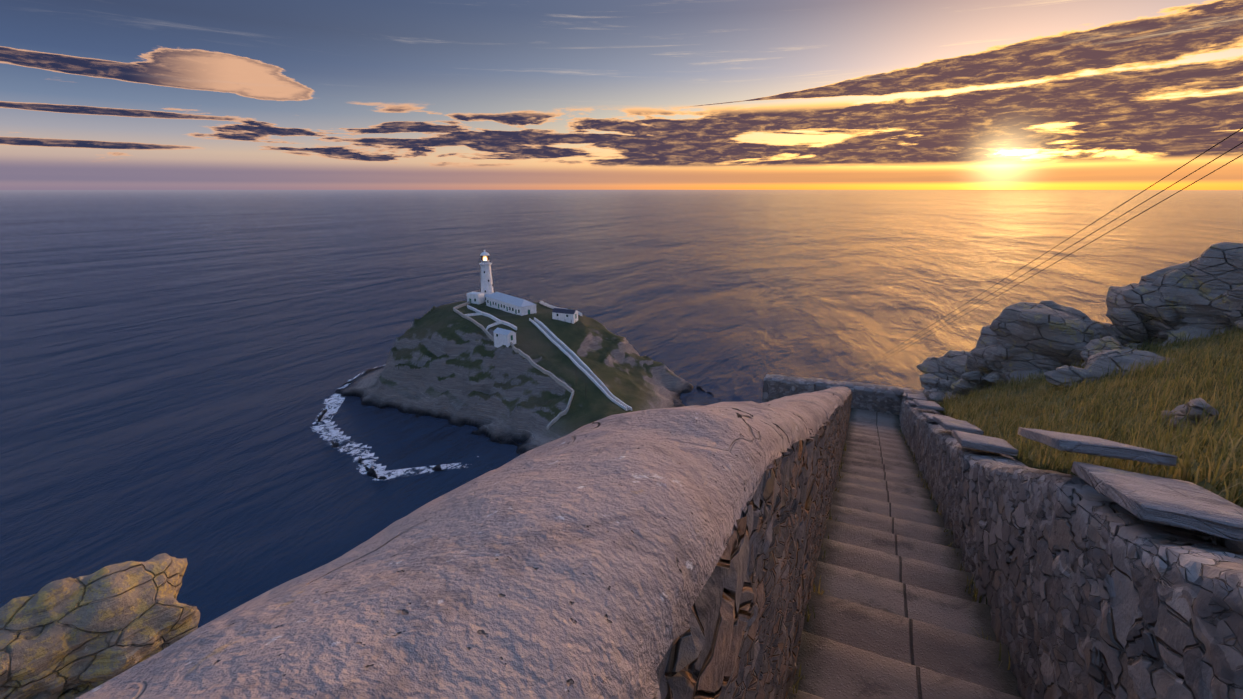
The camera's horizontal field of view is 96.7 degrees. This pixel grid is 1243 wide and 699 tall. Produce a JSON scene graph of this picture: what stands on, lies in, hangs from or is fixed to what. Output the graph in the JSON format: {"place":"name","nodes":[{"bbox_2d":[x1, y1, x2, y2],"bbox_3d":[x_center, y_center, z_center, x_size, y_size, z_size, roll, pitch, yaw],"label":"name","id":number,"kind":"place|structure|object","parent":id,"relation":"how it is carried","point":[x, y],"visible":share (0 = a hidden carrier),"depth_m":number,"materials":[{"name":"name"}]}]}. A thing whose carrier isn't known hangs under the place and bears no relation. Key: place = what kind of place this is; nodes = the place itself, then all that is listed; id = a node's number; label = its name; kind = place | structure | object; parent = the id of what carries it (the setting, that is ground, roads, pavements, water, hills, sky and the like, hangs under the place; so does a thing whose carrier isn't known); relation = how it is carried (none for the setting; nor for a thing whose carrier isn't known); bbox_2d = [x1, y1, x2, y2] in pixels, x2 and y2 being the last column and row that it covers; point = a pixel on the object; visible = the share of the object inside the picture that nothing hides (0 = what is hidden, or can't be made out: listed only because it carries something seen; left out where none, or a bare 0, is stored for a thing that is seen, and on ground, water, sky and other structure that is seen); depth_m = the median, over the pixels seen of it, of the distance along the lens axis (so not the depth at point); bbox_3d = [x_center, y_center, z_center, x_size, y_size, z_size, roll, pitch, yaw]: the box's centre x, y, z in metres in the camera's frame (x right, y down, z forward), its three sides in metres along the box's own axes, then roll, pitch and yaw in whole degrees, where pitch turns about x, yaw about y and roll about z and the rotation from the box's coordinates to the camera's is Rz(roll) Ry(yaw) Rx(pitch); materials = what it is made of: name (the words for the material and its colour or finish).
{"place":"outdoors","nodes":[
{"label":"outdoors","id":0,"kind":"place"},
{"bbox_2d":[75,386,851,698],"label":"wall","id":1,"kind":"structure","parent":0,"point":[666,553],"depth_m":0.69,"materials":[{"name":"grey stone"}]},
{"bbox_2d":[317,301,719,479],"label":"island","id":2,"kind":"structure","parent":0,"point":[449,364],"depth_m":251.96,"materials":[{"name":"grey stone"}]},
{"bbox_2d":[467,292,484,303],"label":"building","id":3,"kind":"structure","parent":2,"relation":"on","point":[476,297],"depth_m":312.58,"materials":[{"name":"white paint"}]},
{"bbox_2d":[479,250,493,294],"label":"lighthouse tower","id":4,"kind":"structure","parent":2,"relation":"on","point":[486,280],"depth_m":316.96,"materials":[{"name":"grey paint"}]},
{"bbox_2d":[467,305,516,329],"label":"terrace wall","id":5,"kind":"structure","parent":2,"relation":"on","point":[493,317],"depth_m":276.04,"materials":[{"name":"white paint"}]},
{"bbox_2d":[464,313,481,315],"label":"garden wall","id":6,"kind":"structure","parent":5,"relation":"attached to","point":[473,314],"depth_m":282.10,"materials":[{"name":"white paint"}]},
{"bbox_2d":[486,321,500,329],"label":"garden wall","id":7,"kind":"structure","parent":2,"relation":"on","point":[493,324],"depth_m":267.33,"materials":[{"name":"white paint"}]},
{"bbox_2d":[493,327,515,347],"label":"outbuilding","id":8,"kind":"structure","parent":2,"relation":"on","point":[503,337],"depth_m":253.65,"materials":[{"name":"white paint"}]},
{"bbox_2d":[486,292,536,315],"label":"dwelling","id":9,"kind":"structure","parent":2,"relation":"on","point":[510,304],"depth_m":289.86,"materials":[{"name":"white paint"}]},
{"bbox_2d":[453,301,573,430],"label":"boundary wall","id":10,"kind":"structure","parent":2,"relation":"on","point":[546,372],"depth_m":241.78,"materials":[{"name":"white paint"}]},
{"bbox_2d":[540,301,581,315],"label":"back wall","id":11,"kind":"structure","parent":2,"relation":"on","point":[551,306],"depth_m":301.84,"materials":[{"name":"white paint"}]},
{"bbox_2d":[552,308,577,323],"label":"slate store","id":12,"kind":"structure","parent":2,"relation":"on","point":[568,315],"depth_m":276.12,"materials":[{"name":"white paint"}]},
{"bbox_2d":[529,318,626,410],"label":"path wall","id":13,"kind":"structure","parent":2,"relation":"on","point":[577,364],"depth_m":242.05,"materials":[{"name":"white paint"}]},
{"bbox_2d":[533,320,629,410],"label":"wall","id":14,"kind":"structure","parent":2,"relation":"on","point":[575,359],"depth_m":245.25,"materials":[{"name":"white paint"}]},
{"bbox_2d":[534,317,631,410],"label":"path wall","id":15,"kind":"structure","parent":2,"relation":"on","point":[573,353],"depth_m":245.89,"materials":[{"name":"white paint"}]},
{"bbox_2d":[0,190,1242,628],"bbox_3d":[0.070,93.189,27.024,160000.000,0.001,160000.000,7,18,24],"label":"sea","id":16,"kind":"structure","parent":0,"point":[178,368],"depth_m":471.05,"materials":[{"name":"blue liquid"}]},
{"bbox_2d":[311,365,481,480],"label":"foam","id":17,"kind":"object","parent":16,"relation":"on","point":[381,471],"visible":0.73,"depth_m":216.64,"materials":[{"name":"white"}]},
{"bbox_2d":[0,0,1242,189],"label":"sky","id":18,"kind":"structure","parent":0,"point":[95,94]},
{"bbox_2d":[787,408,1022,698],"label":"steps","id":19,"kind":"structure","parent":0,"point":[899,612],"depth_m":4.05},
{"bbox_2d":[836,128,1242,380],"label":"wires","id":20,"kind":"object","parent":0,"point":[1094,231],"visible":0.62,"depth_m":8.35,"materials":[{"name":"black metal"}]},
{"bbox_2d":[899,398,1242,698],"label":"wall","id":21,"kind":"structure","parent":0,"point":[1088,590],"depth_m":2.52,"materials":[{"name":"grey stone"}]},
{"bbox_2d":[762,374,923,414],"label":"end wall","id":22,"kind":"structure","parent":21,"relation":"attached to","point":[879,398],"depth_m":14.85,"materials":[{"name":"grey stone"}]},
{"bbox_2d":[903,393,1242,541],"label":"wall coping","id":23,"kind":"object","parent":21,"relation":"on","point":[1174,502],"depth_m":2.48,"materials":[{"name":"grey stone"}]},
{"bbox_2d":[938,333,1242,506],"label":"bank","id":24,"kind":"structure","parent":0,"point":[1195,467],"depth_m":6.61,"materials":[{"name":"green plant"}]},
{"bbox_2d":[919,373,960,403],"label":"outcrop","id":25,"kind":"object","parent":24,"relation":"on","point":[934,386],"visible":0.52,"depth_m":13.25,"materials":[{"name":"grey stone"}]},
{"bbox_2d":[950,343,1021,394],"bbox_3d":[8.659,0.347,12.453,1.554,1.706,1.654,-12,20,-35],"label":"outcrop","id":26,"kind":"object","parent":24,"relation":"on","point":[1003,354],"visible":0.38,"depth_m":12.38,"materials":[{"name":"grey stone"}]},
{"bbox_2d":[916,345,1063,415],"bbox_3d":[8.653,0.815,12.994,2.294,2.433,3.563,-15,22,-41],"label":"rock","id":27,"kind":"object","parent":24,"relation":"on","point":[953,366],"visible":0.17,"depth_m":12.57,"materials":[{"name":"grey stone"}]},
{"bbox_2d":[974,325,1051,384],"bbox_3d":[8.739,0.231,11.784,1.664,1.575,2.607,1,16,3],"label":"outcrop","id":28,"kind":"object","parent":24,"relation":"on","point":[987,336],"visible":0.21,"depth_m":12.12,"materials":[{"name":"grey stone"}]},
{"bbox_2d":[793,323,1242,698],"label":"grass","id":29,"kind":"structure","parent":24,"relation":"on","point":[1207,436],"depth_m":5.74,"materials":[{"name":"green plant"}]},
{"bbox_2d":[990,300,1108,366],"bbox_3d":[9.520,0.495,11.297,2.718,2.606,3.083,-1,16,-2],"label":"rock","id":30,"kind":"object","parent":24,"relation":"on","point":[1050,328],"visible":0.27,"depth_m":11.14,"materials":[{"name":"grey stone"}]},
{"bbox_2d":[1082,328,1099,338],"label":"outcrop","id":31,"kind":"object","parent":24,"relation":"on","point":[1089,333],"visible":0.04,"depth_m":10.71,"materials":[{"name":"grey stone"}]},
{"bbox_2d":[1080,337,1123,368],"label":"outcrop","id":32,"kind":"object","parent":24,"relation":"on","point":[1093,347],"visible":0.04,"depth_m":9.83,"materials":[{"name":"grey stone"}]},
{"bbox_2d":[1044,349,1174,387],"bbox_3d":[7.604,0.520,8.411,1.278,1.063,1.547,-10,19,-30],"label":"outcrop","id":33,"kind":"object","parent":24,"relation":"on","point":[1106,359],"visible":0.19,"depth_m":8.40,"materials":[{"name":"grey stone"}]},
{"bbox_2d":[1105,308,1157,350],"bbox_3d":[10.530,-0.110,11.077,1.596,1.494,2.112,7,18,24],"label":"outcrop","id":34,"kind":"object","parent":24,"relation":"on","point":[1127,328],"visible":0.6,"depth_m":10.63,"materials":[{"name":"grey stone"}]},
{"bbox_2d":[1106,269,1188,342],"bbox_3d":[10.400,-0.551,10.743,1.318,2.039,2.721,-3,16,-9],"label":"outcrop","id":35,"kind":"object","parent":24,"relation":"on","point":[1156,300],"visible":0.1,"depth_m":10.32,"materials":[{"name":"grey stone"}]},
{"bbox_2d":[1106,242,1242,349],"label":"rock","id":36,"kind":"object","parent":24,"relation":"on","point":[1211,294],"visible":0.38,"depth_m":9.74,"materials":[{"name":"grey stone"}]},
{"bbox_2d":[1161,398,1218,430],"bbox_3d":[4.923,0.742,4.836,0.874,0.741,0.596,-5,17,-18],"label":"outcrop","id":37,"kind":"object","parent":24,"relation":"on","point":[1182,412],"visible":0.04,"depth_m":4.54,"materials":[{"name":"grey stone"}]},
{"bbox_2d":[1234,301,1242,330],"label":"outcrop","id":38,"kind":"object","parent":24,"relation":"on","point":[1239,323],"visible":0.1,"depth_m":9.04,"materials":[{"name":"grey stone"}]},
{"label":"cliff rock","id":39,"kind":"object","parent":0,"visible":0},
{"bbox_2d":[0,553,199,698],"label":"cliff rock","id":40,"kind":"object","parent":39,"relation":"attached to","point":[69,638],"visible":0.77,"depth_m":12.84,"materials":[{"name":"grey stone"}]}
]}

